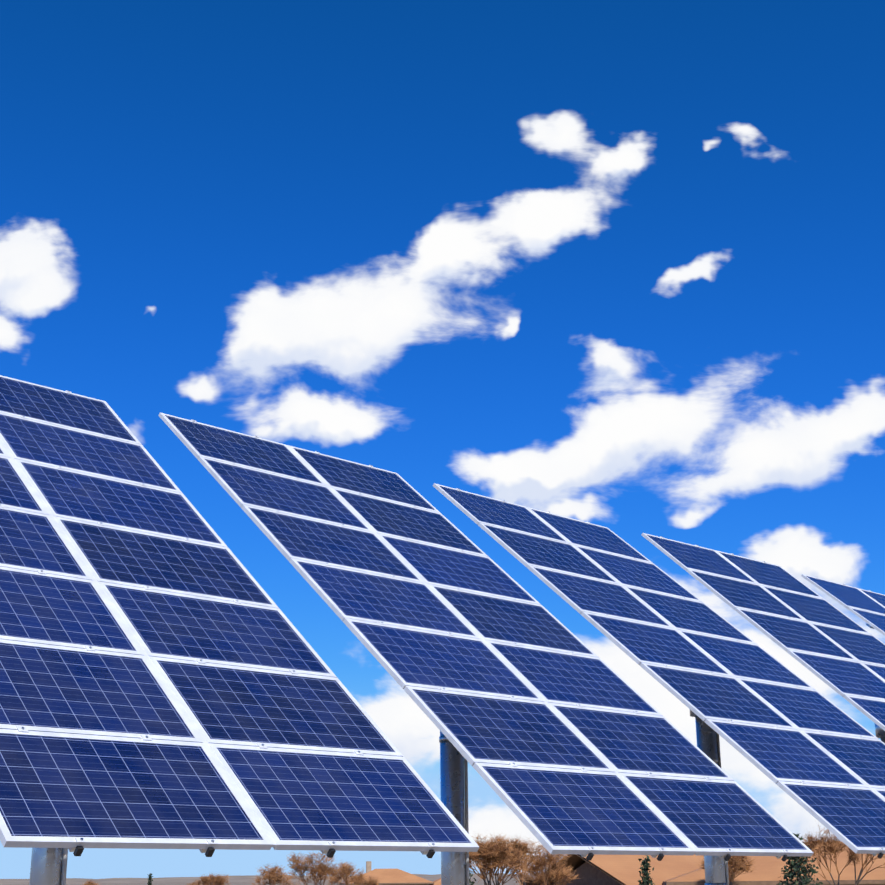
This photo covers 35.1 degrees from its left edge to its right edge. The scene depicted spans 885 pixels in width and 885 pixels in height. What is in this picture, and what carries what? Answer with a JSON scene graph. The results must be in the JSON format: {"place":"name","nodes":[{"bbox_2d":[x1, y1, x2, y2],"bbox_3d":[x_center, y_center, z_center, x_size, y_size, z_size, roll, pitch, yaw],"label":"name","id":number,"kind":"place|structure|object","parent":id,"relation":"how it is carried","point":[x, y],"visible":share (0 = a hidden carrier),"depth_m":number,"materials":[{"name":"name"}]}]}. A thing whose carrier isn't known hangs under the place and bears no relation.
{"place":"outdoors","nodes":[
{"label":"outdoors","id":0,"kind":"place"},
{"bbox_2d":[0,879,519,884],"bbox_3d":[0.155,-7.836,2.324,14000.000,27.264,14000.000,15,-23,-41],"label":"ground","id":1,"kind":"structure","parent":0,"point":[509,882],"depth_m":1415.34,"materials":[{"name":"brown soil"}]},
{"bbox_2d":[82,880,98,884],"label":"shrub","id":2,"kind":"object","parent":1,"relation":"on","point":[89,883],"visible":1,"depth_m":171.20,"materials":[{"name":"brown plant"}]},
{"bbox_2d":[147,873,152,884],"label":"evergreen tree","id":3,"kind":"object","parent":1,"relation":"on","point":[150,878],"visible":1,"depth_m":140.25,"materials":[{"name":"green plant"}]},
{"bbox_2d":[186,872,231,884],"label":"bare tree","id":4,"kind":"object","parent":1,"relation":"on","point":[216,880],"visible":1,"depth_m":187.94,"materials":[{"name":"brown plant"}]},
{"bbox_2d":[0,375,478,884],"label":"solar panel","id":5,"kind":"object","parent":1,"relation":"on","point":[169,679],"visible":1,"depth_m":9.70,"materials":[{"name":"glass"}]},
{"bbox_2d":[252,863,298,884],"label":"bare tree","id":6,"kind":"object","parent":1,"relation":"on","point":[274,875],"visible":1,"depth_m":142.40,"materials":[{"name":"brown plant"}]},
{"bbox_2d":[285,851,352,884],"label":"bare tree","id":7,"kind":"object","parent":1,"relation":"on","point":[321,870],"visible":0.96,"depth_m":150.95,"materials":[{"name":"brown plant"}]},
{"bbox_2d":[329,860,379,884],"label":"bare tree","id":8,"kind":"object","parent":1,"relation":"on","point":[346,871],"visible":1,"depth_m":141.30,"materials":[{"name":"brown plant"}]},
{"bbox_2d":[158,413,812,884],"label":"solar panel","id":9,"kind":"object","parent":1,"relation":"on","point":[558,735],"visible":1,"depth_m":12.84,"materials":[{"name":"glass"}]},
{"bbox_2d":[469,832,529,884],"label":"bare tree","id":10,"kind":"object","parent":1,"relation":"on","point":[490,852],"visible":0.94,"depth_m":58.20,"materials":[{"name":"brown plant"}]},
{"bbox_2d":[472,832,533,884],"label":"bare tree","id":11,"kind":"object","parent":1,"relation":"on","point":[505,874],"visible":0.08,"depth_m":70.62,"materials":[{"name":"brown plant"}]},
{"bbox_2d":[499,835,579,884],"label":"bare tree","id":12,"kind":"object","parent":1,"relation":"on","point":[550,861],"visible":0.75,"depth_m":64.48,"materials":[{"name":"brown plant"}]},
{"bbox_2d":[518,851,575,884],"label":"bare tree","id":13,"kind":"object","parent":1,"relation":"on","point":[533,870],"visible":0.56,"depth_m":67.67,"materials":[{"name":"brown plant"}]},
{"bbox_2d":[534,854,703,884],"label":"house","id":14,"kind":"structure","parent":1,"relation":"on","point":[610,869],"depth_m":75.94,"materials":[{"name":"paint"}]},
{"bbox_2d":[638,855,654,884],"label":"evergreen tree","id":15,"kind":"object","parent":1,"relation":"on","point":[645,878],"visible":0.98,"depth_m":56.68,"materials":[{"name":"green plant"}]},
{"bbox_2d":[433,483,884,884],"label":"solar panel","id":16,"kind":"object","parent":1,"relation":"on","point":[816,754],"visible":0.96,"depth_m":15.89,"materials":[{"name":"glass"}]},
{"bbox_2d":[696,856,756,884],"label":"bare tree","id":17,"kind":"object","parent":1,"relation":"on","point":[737,864],"visible":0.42,"depth_m":61.69,"materials":[{"name":"brown plant"}]},
{"bbox_2d":[641,533,884,742],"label":"solar panel","id":18,"kind":"object","parent":1,"relation":"on","point":[839,652],"visible":0.98,"depth_m":19.82,"materials":[{"name":"glass"}]},
{"bbox_2d":[663,841,884,884],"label":"house","id":19,"kind":"structure","parent":1,"relation":"on","point":[768,871],"depth_m":64.44,"materials":[{"name":"paint"}]},
{"bbox_2d":[776,833,822,884],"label":"evergreen tree","id":20,"kind":"object","parent":1,"relation":"on","point":[793,872],"visible":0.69,"depth_m":55.52,"materials":[{"name":"green plant"}]},
{"bbox_2d":[786,823,884,884],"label":"bare tree","id":21,"kind":"object","parent":1,"relation":"on","point":[830,843],"visible":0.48,"depth_m":60.45,"materials":[{"name":"brown plant"}]},
{"bbox_2d":[801,574,884,635],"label":"solar panel","id":22,"kind":"object","parent":1,"relation":"on","point":[867,607],"visible":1,"depth_m":23.07,"materials":[{"name":"glass"}]},
{"bbox_2d":[0,873,533,883],"bbox_3d":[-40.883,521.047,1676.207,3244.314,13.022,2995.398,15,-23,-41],"label":"distant ridge","id":23,"kind":"structure","parent":0,"point":[248,878],"depth_m":1907.66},
{"bbox_2d":[341,861,440,884],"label":"house","id":24,"kind":"structure","parent":0,"point":[393,877],"depth_m":192.89,"materials":[{"name":"paint"}]},
{"bbox_2d":[0,0,884,878],"label":"sky","id":25,"kind":"structure","parent":0,"point":[618,266],"materials":[{"name":"blue"}]},
{"bbox_2d":[465,870,475,884],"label":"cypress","id":26,"kind":"object","parent":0,"point":[472,882],"visible":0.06,"depth_m":62.87,"materials":[{"name":"green plant"}]}
]}

